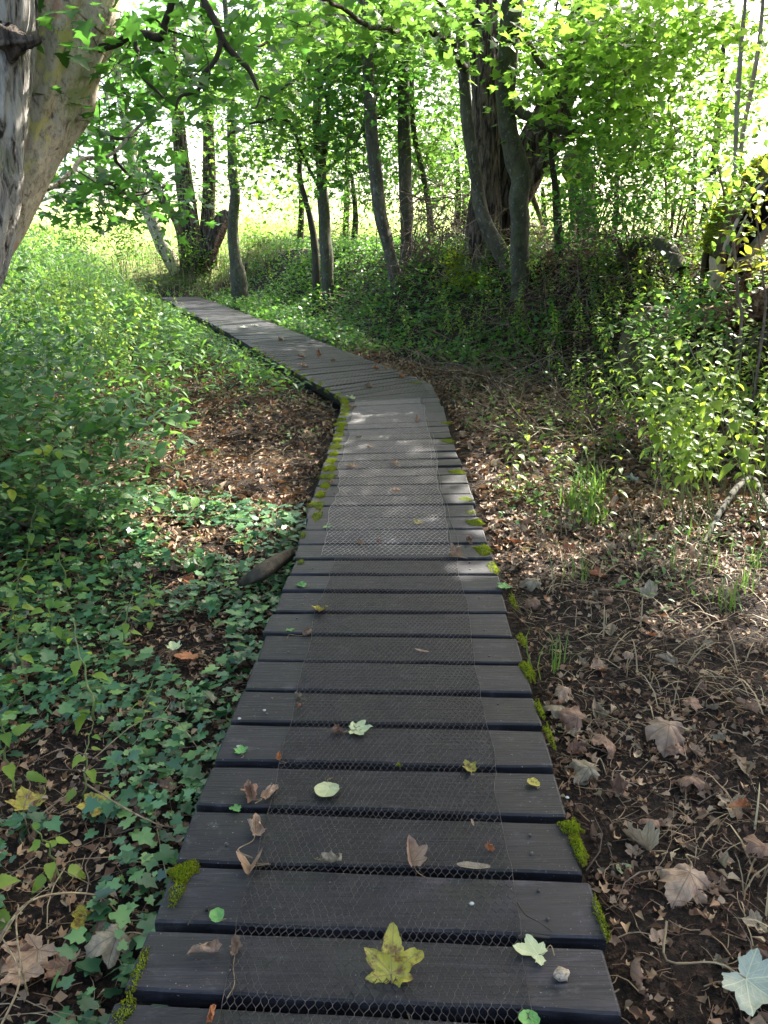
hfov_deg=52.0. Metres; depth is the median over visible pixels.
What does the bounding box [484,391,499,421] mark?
nettle seedling
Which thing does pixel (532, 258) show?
nettle plant
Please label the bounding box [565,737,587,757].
fallen leaf
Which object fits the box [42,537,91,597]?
nettle seedling
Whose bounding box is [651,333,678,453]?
nettle plant
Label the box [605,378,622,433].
nettle plant
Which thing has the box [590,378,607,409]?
nettle seedling
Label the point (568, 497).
grass
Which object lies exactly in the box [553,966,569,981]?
pebble
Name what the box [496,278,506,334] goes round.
nettle plant
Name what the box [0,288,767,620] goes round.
seedlings
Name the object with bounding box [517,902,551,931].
twig
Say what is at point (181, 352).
leafy herb
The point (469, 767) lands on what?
fallen leaf
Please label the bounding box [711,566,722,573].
fallen leaf
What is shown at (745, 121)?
sapling
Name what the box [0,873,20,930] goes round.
nettle seedling
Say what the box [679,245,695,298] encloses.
nettle plant
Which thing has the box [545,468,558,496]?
nettle seedling
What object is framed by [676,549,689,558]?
fallen leaf
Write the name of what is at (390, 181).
hedge tree
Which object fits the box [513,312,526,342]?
leafy herb
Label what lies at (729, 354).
nettle plant
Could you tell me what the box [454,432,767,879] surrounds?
dry stalks
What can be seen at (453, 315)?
leafy herb
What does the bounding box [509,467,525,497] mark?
nettle seedling
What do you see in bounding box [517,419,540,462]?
nettle seedling
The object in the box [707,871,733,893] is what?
fallen leaf
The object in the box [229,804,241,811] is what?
fallen leaf
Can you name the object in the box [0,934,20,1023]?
bare runner
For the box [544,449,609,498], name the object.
grass
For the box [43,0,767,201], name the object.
sky
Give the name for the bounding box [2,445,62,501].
rose spray
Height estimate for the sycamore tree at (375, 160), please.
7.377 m
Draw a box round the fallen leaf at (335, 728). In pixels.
[331,723,342,732]
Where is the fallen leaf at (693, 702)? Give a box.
[681,697,702,714]
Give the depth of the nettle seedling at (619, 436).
6.33 m
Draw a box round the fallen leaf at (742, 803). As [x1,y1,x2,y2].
[729,797,751,808]
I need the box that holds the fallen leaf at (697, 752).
[689,744,704,760]
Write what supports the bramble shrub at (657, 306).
on the ground at (684, 1006)
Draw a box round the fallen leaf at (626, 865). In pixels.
[616,863,631,873]
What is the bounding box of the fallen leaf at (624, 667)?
[621,664,630,669]
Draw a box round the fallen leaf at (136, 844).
[131,833,162,848]
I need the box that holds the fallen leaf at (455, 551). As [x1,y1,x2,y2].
[447,542,467,558]
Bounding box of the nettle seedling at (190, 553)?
[186,529,202,565]
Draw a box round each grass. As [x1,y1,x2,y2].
[0,238,176,354]
[21,217,637,252]
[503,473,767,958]
[526,507,767,679]
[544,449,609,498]
[550,470,592,513]
[553,459,625,510]
[568,469,611,525]
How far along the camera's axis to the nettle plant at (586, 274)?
9.88 m
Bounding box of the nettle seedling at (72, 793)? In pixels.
[61,721,101,806]
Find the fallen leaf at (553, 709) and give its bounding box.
[541,704,564,717]
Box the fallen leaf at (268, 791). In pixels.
[260,784,278,799]
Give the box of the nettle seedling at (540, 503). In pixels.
[531,476,544,505]
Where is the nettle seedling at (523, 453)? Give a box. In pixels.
[517,427,531,458]
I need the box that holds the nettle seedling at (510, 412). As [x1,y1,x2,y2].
[501,397,518,425]
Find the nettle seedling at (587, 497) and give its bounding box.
[581,488,600,518]
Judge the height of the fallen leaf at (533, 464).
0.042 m
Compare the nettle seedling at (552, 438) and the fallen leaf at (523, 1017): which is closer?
the fallen leaf at (523, 1017)
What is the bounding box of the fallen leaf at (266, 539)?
[260,538,271,545]
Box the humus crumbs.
[0,259,767,1023]
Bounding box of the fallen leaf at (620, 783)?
[609,773,630,801]
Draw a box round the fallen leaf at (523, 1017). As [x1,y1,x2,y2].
[518,1009,539,1023]
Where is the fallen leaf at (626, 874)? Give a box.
[622,868,642,891]
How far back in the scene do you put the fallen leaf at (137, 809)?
2.37 m
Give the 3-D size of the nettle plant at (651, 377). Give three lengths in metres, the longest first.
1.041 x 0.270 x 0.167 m
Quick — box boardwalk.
[107,296,620,1023]
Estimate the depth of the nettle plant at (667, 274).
8.76 m
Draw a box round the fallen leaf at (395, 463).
[390,460,400,465]
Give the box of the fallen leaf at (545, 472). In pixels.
[543,470,554,476]
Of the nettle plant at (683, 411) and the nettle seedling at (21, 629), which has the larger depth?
the nettle plant at (683, 411)
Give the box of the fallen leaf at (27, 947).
[0,940,33,964]
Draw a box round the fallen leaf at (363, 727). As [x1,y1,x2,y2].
[344,720,372,734]
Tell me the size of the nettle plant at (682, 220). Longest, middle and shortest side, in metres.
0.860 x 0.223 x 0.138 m
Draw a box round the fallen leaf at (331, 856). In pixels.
[314,850,341,862]
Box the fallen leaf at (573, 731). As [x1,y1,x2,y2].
[566,727,579,735]
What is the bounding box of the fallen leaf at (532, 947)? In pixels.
[513,934,554,965]
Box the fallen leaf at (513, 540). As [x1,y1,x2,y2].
[506,537,523,542]
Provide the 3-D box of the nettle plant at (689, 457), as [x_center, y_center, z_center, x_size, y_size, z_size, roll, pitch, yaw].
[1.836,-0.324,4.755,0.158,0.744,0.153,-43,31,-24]
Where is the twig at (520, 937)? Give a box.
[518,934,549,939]
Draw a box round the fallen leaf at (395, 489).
[390,487,401,493]
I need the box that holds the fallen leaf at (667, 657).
[655,651,678,666]
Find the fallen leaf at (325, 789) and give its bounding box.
[314,777,339,796]
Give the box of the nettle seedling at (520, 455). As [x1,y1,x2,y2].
[496,431,529,483]
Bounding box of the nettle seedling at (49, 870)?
[27,822,85,894]
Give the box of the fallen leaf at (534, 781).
[527,777,539,788]
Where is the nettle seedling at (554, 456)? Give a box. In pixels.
[544,442,568,470]
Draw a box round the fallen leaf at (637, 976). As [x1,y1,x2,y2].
[630,956,651,997]
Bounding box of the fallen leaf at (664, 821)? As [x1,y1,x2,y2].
[658,818,676,828]
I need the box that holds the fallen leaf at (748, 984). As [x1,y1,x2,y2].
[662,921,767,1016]
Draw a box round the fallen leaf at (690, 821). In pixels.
[678,815,696,824]
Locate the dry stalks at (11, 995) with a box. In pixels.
[0,388,334,1020]
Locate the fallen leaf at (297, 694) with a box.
[295,691,304,699]
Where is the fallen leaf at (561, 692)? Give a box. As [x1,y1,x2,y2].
[554,684,570,702]
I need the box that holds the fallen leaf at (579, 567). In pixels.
[576,563,588,570]
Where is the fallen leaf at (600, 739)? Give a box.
[588,733,615,755]
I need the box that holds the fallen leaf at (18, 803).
[4,786,46,811]
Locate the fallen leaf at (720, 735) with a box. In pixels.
[709,731,725,743]
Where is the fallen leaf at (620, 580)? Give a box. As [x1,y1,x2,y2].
[618,574,626,586]
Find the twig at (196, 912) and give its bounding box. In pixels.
[187,907,213,924]
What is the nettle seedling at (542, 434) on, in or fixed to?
on the ground at (684, 1006)
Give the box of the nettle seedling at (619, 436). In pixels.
[600,407,624,451]
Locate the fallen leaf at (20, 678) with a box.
[8,673,28,687]
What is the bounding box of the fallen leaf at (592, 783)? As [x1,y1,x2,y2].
[590,775,597,787]
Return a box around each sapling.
[212,0,524,276]
[673,127,767,453]
[686,0,767,171]
[696,0,767,170]
[709,152,767,443]
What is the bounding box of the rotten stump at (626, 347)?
[615,304,680,383]
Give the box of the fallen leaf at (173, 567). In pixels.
[170,560,180,571]
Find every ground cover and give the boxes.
[17,232,317,302]
[176,223,767,413]
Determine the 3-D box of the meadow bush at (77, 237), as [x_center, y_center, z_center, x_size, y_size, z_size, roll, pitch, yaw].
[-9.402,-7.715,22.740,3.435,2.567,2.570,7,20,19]
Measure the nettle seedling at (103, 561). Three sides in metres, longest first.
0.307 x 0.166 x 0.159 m
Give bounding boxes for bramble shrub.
[0,283,58,372]
[591,245,767,418]
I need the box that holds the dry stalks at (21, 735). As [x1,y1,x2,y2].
[0,433,325,1023]
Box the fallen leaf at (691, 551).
[688,545,695,558]
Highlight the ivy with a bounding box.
[0,479,308,1023]
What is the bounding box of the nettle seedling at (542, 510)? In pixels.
[526,478,553,525]
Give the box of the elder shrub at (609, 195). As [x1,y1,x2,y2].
[531,87,736,272]
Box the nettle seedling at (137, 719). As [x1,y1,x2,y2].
[125,681,158,738]
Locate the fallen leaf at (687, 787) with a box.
[680,784,690,796]
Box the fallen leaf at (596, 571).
[589,566,608,577]
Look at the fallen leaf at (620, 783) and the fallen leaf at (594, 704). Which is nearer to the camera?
the fallen leaf at (620, 783)
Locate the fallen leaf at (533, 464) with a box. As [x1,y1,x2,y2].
[528,461,538,465]
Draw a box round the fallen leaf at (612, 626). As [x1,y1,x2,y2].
[605,623,616,638]
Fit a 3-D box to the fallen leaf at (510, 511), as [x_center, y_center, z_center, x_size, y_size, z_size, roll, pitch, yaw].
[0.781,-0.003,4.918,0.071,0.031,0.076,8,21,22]
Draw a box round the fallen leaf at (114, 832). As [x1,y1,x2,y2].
[106,819,124,836]
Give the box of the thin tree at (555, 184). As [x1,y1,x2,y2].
[480,1,609,259]
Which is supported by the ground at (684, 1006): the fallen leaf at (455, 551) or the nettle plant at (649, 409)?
the nettle plant at (649, 409)
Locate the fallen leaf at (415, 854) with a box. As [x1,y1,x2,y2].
[407,834,427,876]
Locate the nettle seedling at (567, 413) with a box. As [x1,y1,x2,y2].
[557,397,576,429]
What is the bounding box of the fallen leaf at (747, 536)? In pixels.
[740,531,753,539]
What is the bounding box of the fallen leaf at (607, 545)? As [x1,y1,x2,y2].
[603,540,619,553]
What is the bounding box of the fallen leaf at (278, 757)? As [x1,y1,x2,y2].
[276,751,285,763]
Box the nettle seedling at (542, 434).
[540,399,555,437]
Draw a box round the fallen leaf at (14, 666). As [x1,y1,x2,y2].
[10,660,39,674]
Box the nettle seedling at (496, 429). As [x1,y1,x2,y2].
[488,416,511,450]
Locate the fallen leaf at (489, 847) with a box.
[484,840,494,851]
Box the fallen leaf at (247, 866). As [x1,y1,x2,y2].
[236,850,268,874]
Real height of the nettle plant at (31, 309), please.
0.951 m
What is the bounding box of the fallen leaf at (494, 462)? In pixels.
[487,458,501,467]
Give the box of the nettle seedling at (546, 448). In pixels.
[538,411,562,454]
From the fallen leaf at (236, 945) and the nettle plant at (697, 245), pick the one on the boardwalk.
the fallen leaf at (236, 945)
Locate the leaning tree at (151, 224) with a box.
[55,0,262,275]
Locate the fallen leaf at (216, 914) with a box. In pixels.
[209,907,226,921]
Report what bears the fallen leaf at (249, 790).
on the boardwalk
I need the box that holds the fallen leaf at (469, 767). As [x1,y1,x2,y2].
[463,760,476,774]
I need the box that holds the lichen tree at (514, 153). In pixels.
[460,0,695,298]
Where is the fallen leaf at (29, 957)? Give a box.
[0,933,56,977]
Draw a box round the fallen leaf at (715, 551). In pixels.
[708,548,721,553]
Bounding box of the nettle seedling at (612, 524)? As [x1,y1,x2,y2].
[598,492,617,529]
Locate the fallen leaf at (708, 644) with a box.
[702,637,716,649]
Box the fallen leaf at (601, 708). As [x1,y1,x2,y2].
[594,702,617,721]
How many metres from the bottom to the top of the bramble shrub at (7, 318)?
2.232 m
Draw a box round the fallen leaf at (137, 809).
[134,805,150,823]
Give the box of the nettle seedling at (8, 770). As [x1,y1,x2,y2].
[0,710,46,793]
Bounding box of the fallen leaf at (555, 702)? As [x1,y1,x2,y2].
[551,700,561,704]
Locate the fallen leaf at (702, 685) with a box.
[694,679,706,691]
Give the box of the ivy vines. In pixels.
[0,508,272,969]
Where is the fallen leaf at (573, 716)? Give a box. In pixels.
[557,705,591,730]
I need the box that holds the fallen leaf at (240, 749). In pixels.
[234,745,247,757]
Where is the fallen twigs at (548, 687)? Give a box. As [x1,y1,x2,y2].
[0,437,767,1018]
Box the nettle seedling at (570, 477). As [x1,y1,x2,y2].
[554,443,574,481]
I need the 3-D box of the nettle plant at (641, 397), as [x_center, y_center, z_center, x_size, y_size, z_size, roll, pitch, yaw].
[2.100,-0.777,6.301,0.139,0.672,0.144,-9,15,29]
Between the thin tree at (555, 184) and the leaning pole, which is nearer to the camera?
the thin tree at (555, 184)
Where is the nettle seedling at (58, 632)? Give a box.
[28,581,78,648]
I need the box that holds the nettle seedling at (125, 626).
[109,592,142,660]
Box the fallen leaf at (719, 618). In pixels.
[711,613,723,622]
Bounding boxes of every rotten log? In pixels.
[681,286,767,330]
[687,329,767,362]
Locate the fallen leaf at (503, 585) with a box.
[497,582,512,588]
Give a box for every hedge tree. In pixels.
[217,53,355,246]
[254,3,432,242]
[291,119,417,241]
[340,106,462,234]
[385,80,519,231]
[414,0,536,232]
[529,153,568,239]
[537,96,692,240]
[605,84,767,237]
[654,0,767,233]
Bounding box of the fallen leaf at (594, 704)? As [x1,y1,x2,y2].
[592,698,614,726]
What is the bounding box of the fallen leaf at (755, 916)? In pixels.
[742,909,767,932]
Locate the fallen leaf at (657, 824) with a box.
[638,818,661,829]
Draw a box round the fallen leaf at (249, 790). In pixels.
[241,779,261,803]
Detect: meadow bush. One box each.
[23,207,124,268]
[77,207,162,285]
[149,226,227,278]
[226,198,306,249]
[256,177,337,236]
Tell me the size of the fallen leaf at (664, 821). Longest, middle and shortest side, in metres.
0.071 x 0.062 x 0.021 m
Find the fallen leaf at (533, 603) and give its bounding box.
[525,598,540,609]
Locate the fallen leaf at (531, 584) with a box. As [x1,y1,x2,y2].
[519,575,540,591]
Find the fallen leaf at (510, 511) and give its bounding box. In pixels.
[504,509,514,513]
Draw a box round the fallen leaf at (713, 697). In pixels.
[709,695,722,698]
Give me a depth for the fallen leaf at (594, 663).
3.12 m
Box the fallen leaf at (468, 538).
[466,535,472,543]
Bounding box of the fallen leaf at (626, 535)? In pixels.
[621,533,630,539]
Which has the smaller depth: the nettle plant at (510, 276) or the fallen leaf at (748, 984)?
the fallen leaf at (748, 984)
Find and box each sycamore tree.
[0,0,379,288]
[165,0,350,308]
[205,0,438,304]
[281,0,459,290]
[323,0,469,265]
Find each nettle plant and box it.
[2,287,17,348]
[3,302,14,353]
[4,279,23,327]
[5,287,33,420]
[28,291,41,355]
[35,305,54,403]
[40,271,62,342]
[51,317,69,390]
[51,352,67,445]
[52,290,81,371]
[55,272,72,363]
[56,260,69,354]
[64,292,83,358]
[70,288,85,339]
[79,281,93,354]
[80,318,119,373]
[82,279,96,356]
[87,268,105,358]
[87,318,109,385]
[90,280,112,390]
[90,283,119,352]
[96,342,105,413]
[97,286,131,373]
[99,287,112,371]
[113,319,127,383]
[116,298,145,389]
[119,275,148,366]
[122,331,130,373]
[127,289,138,366]
[145,304,159,370]
[147,270,167,362]
[147,306,160,362]
[186,318,207,369]
[433,278,454,322]
[436,284,453,328]
[445,309,452,334]
[451,307,460,337]
[454,303,467,336]
[463,238,471,275]
[467,308,475,334]
[475,306,483,348]
[484,273,490,327]
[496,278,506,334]
[501,234,509,272]
[506,256,512,293]
[512,296,520,331]
[517,284,523,318]
[520,306,529,343]
[525,262,541,286]
[526,240,538,281]
[530,217,544,253]
[540,230,546,279]
[543,334,567,391]
[550,306,559,346]
[555,368,594,431]
[562,283,580,333]
[567,236,576,273]
[570,351,583,428]
[574,297,582,355]
[574,355,592,421]
[578,312,589,332]
[579,251,593,294]
[580,251,596,295]
[587,242,603,285]
[588,354,615,444]
[590,241,596,286]
[590,293,600,355]
[591,309,609,370]
[591,319,627,410]
[595,355,605,396]
[599,245,606,289]
[599,282,622,326]
[602,234,614,275]
[602,270,619,312]
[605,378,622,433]
[605,395,620,451]
[607,383,643,448]
[608,361,645,442]
[612,249,628,297]
[613,272,622,302]
[613,350,671,508]
[615,283,631,315]
[615,294,621,328]
[620,374,699,519]
[621,365,637,442]
[624,362,656,421]
[625,285,648,343]
[626,199,652,291]
[627,347,666,422]
[629,340,670,513]
[630,251,648,292]
[631,376,660,452]
[632,230,651,300]
[633,281,643,308]
[633,330,667,410]
[638,348,686,494]
[638,438,687,537]
[641,192,658,258]
[641,251,659,301]
[642,340,658,418]
[643,384,669,479]
[645,222,652,266]
[645,357,663,411]
[647,274,658,302]
[647,373,668,460]
[650,357,679,421]
[651,244,681,282]
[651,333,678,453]
[654,334,670,393]
[655,268,663,300]
[657,374,675,460]
[657,415,686,521]
[659,351,691,523]
[660,217,672,247]
[660,316,698,493]
[661,196,676,242]
[661,350,687,403]
[661,393,706,513]
[661,395,698,524]
[663,402,706,508]
[664,261,671,286]
[666,321,697,418]
[666,347,724,431]
[668,198,695,245]
[672,345,697,463]
[674,374,694,508]
[674,401,699,528]
[674,415,717,516]
[675,405,692,496]
[676,336,698,442]
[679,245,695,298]
[679,393,724,488]
[680,330,764,547]
[682,177,701,251]
[682,272,702,313]
[684,321,717,505]
[684,385,726,495]
[684,401,699,511]
[686,202,706,295]
[686,213,697,275]
[687,271,699,335]
[690,235,702,280]
[691,218,707,293]
[691,343,717,471]
[691,357,712,431]
[694,287,719,399]
[694,376,726,522]
[695,202,706,250]
[695,392,725,490]
[698,414,767,505]
[700,412,718,509]
[701,348,728,478]
[701,361,722,444]
[706,333,763,492]
[710,364,759,489]
[712,325,734,435]
[718,359,767,449]
[719,357,731,433]
[721,341,740,434]
[723,397,765,524]
[725,285,765,372]
[728,328,750,446]
[729,390,746,478]
[730,347,748,462]
[739,379,752,464]
[741,337,767,445]
[742,373,767,500]
[744,320,767,428]
[745,336,766,457]
[748,243,767,284]
[752,351,767,474]
[753,414,767,508]
[757,389,767,429]
[758,357,767,469]
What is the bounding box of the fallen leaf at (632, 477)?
[624,473,638,481]
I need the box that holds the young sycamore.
[526,0,751,251]
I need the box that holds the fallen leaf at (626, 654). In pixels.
[622,651,633,658]
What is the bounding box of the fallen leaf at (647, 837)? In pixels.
[622,820,667,854]
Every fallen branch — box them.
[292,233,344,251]
[610,236,688,278]
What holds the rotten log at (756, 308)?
on the ground at (684, 1006)
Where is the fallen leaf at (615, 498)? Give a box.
[607,495,618,508]
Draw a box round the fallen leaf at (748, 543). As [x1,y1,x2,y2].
[744,539,758,549]
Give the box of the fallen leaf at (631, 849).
[625,843,642,858]
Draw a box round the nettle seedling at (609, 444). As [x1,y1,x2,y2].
[604,427,616,454]
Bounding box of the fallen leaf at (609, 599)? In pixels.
[602,596,612,604]
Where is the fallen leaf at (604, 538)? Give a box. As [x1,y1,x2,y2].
[597,536,607,544]
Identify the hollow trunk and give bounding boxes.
[700,151,767,292]
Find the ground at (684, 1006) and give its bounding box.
[0,202,767,1023]
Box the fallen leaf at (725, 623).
[723,615,730,628]
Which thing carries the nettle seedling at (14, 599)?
on the ground at (684, 1006)
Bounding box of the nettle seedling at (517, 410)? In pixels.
[510,391,529,424]
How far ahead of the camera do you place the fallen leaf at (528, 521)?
4.72 m
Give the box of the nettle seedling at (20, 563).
[17,504,46,567]
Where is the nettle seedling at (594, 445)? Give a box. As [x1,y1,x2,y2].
[587,432,598,456]
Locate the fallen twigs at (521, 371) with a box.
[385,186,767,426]
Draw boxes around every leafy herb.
[12,304,28,349]
[139,333,152,382]
[175,336,185,368]
[181,330,198,366]
[183,334,196,371]
[399,295,407,326]
[443,303,460,327]
[456,261,473,296]
[475,262,485,287]
[476,277,488,309]
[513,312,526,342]
[530,242,550,280]
[538,307,564,341]
[550,233,568,268]
[555,307,563,347]
[556,250,573,283]
[557,252,567,284]
[590,276,599,304]
[591,253,602,294]
[598,252,605,281]
[600,314,618,355]
[698,300,713,348]
[721,327,734,340]
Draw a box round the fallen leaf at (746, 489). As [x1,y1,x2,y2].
[739,487,748,492]
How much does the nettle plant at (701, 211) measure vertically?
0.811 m
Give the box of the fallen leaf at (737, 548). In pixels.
[729,543,740,550]
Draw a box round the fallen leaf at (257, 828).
[237,813,264,857]
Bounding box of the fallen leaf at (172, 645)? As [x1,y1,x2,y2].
[164,640,181,652]
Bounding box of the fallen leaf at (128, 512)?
[123,511,136,517]
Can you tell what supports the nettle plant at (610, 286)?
on the ground at (684, 1006)
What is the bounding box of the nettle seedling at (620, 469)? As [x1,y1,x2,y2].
[598,444,629,498]
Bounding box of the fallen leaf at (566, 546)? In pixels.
[558,542,579,554]
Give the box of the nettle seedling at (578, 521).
[570,485,588,526]
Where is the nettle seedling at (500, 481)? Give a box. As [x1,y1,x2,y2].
[497,460,511,493]
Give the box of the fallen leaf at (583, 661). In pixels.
[578,655,588,670]
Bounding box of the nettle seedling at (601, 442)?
[589,434,608,455]
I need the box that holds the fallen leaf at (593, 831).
[590,823,601,841]
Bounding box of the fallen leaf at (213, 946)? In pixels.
[186,939,221,954]
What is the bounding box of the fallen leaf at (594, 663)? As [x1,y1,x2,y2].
[590,658,604,668]
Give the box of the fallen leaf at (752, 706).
[735,697,759,713]
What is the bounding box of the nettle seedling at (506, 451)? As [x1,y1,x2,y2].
[501,434,512,459]
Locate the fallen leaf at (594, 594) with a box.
[589,590,598,600]
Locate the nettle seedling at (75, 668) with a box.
[64,618,108,734]
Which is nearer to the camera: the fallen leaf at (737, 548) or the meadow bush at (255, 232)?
the fallen leaf at (737, 548)
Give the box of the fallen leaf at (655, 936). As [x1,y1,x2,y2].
[649,928,669,948]
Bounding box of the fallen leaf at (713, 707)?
[706,703,720,709]
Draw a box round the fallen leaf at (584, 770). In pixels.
[564,758,606,784]
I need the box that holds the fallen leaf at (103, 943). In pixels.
[84,923,146,968]
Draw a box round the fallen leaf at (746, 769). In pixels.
[735,754,758,777]
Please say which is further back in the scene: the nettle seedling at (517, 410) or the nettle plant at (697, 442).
the nettle seedling at (517, 410)
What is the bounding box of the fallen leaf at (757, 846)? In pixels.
[743,834,767,857]
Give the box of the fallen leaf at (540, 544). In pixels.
[530,541,546,549]
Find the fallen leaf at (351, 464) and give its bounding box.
[344,462,358,467]
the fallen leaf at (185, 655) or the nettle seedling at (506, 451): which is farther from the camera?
the nettle seedling at (506, 451)
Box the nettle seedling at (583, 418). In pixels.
[577,399,591,433]
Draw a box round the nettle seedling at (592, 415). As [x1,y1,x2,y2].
[589,394,600,417]
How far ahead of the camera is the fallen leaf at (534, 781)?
2.30 m
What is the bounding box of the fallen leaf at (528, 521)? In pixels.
[519,517,534,525]
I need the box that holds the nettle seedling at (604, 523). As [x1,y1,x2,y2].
[584,499,607,526]
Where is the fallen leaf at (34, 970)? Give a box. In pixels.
[0,962,43,985]
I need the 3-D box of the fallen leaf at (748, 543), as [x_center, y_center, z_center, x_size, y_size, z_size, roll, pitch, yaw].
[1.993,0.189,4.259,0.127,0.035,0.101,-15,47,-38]
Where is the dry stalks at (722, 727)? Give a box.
[471,470,767,1023]
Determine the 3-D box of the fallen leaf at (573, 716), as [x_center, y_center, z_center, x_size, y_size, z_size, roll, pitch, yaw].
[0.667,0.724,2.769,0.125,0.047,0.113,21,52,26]
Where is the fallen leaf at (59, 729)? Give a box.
[55,725,63,733]
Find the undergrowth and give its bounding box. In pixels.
[0,213,312,480]
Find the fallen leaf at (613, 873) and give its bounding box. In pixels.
[597,861,620,876]
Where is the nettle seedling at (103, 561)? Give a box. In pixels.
[88,525,122,579]
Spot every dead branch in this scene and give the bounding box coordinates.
[238,547,297,586]
[703,476,767,543]
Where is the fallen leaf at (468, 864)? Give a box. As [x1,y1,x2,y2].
[457,861,489,868]
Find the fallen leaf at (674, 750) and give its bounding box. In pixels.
[665,742,687,763]
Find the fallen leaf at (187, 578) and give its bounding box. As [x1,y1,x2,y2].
[182,573,197,582]
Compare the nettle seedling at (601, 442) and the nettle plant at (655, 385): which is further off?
the nettle plant at (655, 385)
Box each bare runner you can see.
[0,892,116,941]
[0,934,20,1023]
[15,904,28,995]
[82,782,176,827]
[92,718,196,758]
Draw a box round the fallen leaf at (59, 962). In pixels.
[40,952,85,979]
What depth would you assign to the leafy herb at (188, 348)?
10.83 m
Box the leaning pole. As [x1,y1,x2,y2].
[531,195,543,228]
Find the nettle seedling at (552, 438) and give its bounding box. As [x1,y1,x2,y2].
[542,413,553,439]
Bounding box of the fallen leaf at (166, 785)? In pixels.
[157,776,176,793]
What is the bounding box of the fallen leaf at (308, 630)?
[287,626,311,637]
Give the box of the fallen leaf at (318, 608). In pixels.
[311,605,327,611]
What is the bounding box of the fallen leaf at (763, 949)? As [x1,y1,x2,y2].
[745,942,767,960]
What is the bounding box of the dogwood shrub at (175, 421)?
[22,369,215,491]
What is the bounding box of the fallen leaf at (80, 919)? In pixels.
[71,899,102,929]
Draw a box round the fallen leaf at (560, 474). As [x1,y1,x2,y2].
[554,468,566,477]
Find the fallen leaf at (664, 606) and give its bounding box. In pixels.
[660,604,672,611]
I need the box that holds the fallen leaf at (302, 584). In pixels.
[296,581,308,586]
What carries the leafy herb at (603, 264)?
on the ground at (684, 1006)
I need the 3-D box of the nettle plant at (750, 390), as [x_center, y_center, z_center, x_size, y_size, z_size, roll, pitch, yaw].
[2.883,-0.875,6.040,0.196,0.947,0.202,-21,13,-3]
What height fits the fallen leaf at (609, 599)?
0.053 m
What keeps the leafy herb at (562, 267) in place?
on the ground at (684, 1006)
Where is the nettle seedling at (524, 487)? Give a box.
[520,467,537,497]
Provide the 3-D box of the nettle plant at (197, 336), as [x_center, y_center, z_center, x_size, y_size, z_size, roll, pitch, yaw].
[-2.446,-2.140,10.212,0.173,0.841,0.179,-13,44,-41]
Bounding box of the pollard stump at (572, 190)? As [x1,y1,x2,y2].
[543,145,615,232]
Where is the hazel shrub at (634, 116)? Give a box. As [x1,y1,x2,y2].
[538,0,767,248]
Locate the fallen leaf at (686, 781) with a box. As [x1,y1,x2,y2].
[671,776,705,791]
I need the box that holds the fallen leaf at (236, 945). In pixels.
[227,934,242,997]
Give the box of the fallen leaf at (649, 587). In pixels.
[639,579,657,598]
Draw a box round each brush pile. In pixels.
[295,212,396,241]
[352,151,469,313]
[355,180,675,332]
[458,194,711,345]
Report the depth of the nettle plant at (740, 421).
5.06 m
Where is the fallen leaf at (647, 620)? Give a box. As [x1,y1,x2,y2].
[633,614,654,623]
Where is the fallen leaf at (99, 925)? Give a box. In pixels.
[90,920,105,934]
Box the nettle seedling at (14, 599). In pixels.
[0,558,35,638]
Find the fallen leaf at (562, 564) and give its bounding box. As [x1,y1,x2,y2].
[559,562,571,567]
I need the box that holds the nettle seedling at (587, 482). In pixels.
[565,462,592,512]
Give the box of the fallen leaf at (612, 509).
[611,507,622,513]
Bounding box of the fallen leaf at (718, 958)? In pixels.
[713,953,731,971]
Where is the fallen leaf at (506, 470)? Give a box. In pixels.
[498,466,513,472]
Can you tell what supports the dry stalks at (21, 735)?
on the ground at (684, 1006)
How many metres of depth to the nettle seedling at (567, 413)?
6.90 m
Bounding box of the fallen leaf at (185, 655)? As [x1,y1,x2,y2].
[174,651,206,659]
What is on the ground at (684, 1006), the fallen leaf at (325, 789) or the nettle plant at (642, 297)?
the nettle plant at (642, 297)
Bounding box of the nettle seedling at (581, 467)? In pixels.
[571,433,591,475]
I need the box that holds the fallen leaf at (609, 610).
[599,608,611,617]
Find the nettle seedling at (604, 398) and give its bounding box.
[597,377,611,409]
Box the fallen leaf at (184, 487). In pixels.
[179,484,188,490]
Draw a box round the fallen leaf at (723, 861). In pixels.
[711,854,728,867]
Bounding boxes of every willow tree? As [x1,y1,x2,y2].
[120,3,340,278]
[409,0,727,292]
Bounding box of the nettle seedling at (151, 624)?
[139,576,161,630]
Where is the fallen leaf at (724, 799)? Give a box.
[717,788,747,817]
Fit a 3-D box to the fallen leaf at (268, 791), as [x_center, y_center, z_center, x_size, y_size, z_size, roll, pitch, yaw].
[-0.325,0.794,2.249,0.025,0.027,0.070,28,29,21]
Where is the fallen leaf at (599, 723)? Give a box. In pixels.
[589,718,607,726]
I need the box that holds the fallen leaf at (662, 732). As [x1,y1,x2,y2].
[645,717,691,757]
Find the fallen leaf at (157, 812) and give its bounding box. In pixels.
[150,808,160,816]
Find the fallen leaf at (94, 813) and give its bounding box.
[76,790,117,818]
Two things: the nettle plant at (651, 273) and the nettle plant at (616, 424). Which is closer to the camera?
the nettle plant at (616, 424)
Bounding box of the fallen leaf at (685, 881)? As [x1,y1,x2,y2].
[657,854,709,908]
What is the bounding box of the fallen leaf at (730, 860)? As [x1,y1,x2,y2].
[719,851,734,864]
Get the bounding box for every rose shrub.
[0,252,127,459]
[0,321,199,555]
[0,484,37,636]
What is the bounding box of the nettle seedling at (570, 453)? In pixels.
[566,440,575,465]
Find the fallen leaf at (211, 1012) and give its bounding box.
[206,1004,215,1022]
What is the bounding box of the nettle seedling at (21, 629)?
[0,608,38,683]

